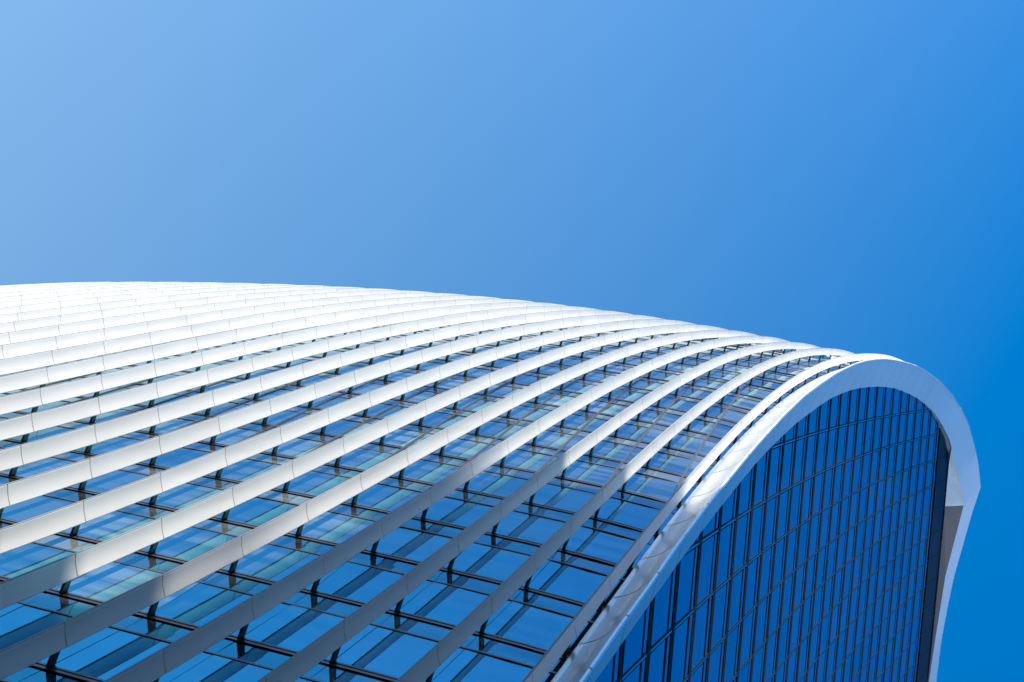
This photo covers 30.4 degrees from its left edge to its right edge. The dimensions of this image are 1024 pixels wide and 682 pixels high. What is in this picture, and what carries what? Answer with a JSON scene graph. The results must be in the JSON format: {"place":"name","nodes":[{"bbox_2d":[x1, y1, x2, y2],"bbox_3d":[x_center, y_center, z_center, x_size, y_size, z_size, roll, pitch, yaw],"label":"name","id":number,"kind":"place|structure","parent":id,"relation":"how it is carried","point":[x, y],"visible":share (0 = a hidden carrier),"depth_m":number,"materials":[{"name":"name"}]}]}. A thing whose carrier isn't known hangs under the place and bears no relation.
{"place":"outdoors","nodes":[
{"label":"outdoors","id":0,"kind":"place"},
{"bbox_2d":[0,0,1023,681],"label":"sky","id":1,"kind":"structure","parent":0,"point":[848,175],"materials":[{"name":"blue"}]},
{"label":"pavement","id":2,"kind":"structure","parent":0,"visible":0},
{"bbox_2d":[0,282,980,681],"bbox_3d":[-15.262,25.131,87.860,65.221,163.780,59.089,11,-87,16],"label":"office tower","id":3,"kind":"structure","parent":2,"relation":"on","point":[238,482],"depth_m":56.88,"materials":[{"name":"blue glass"}]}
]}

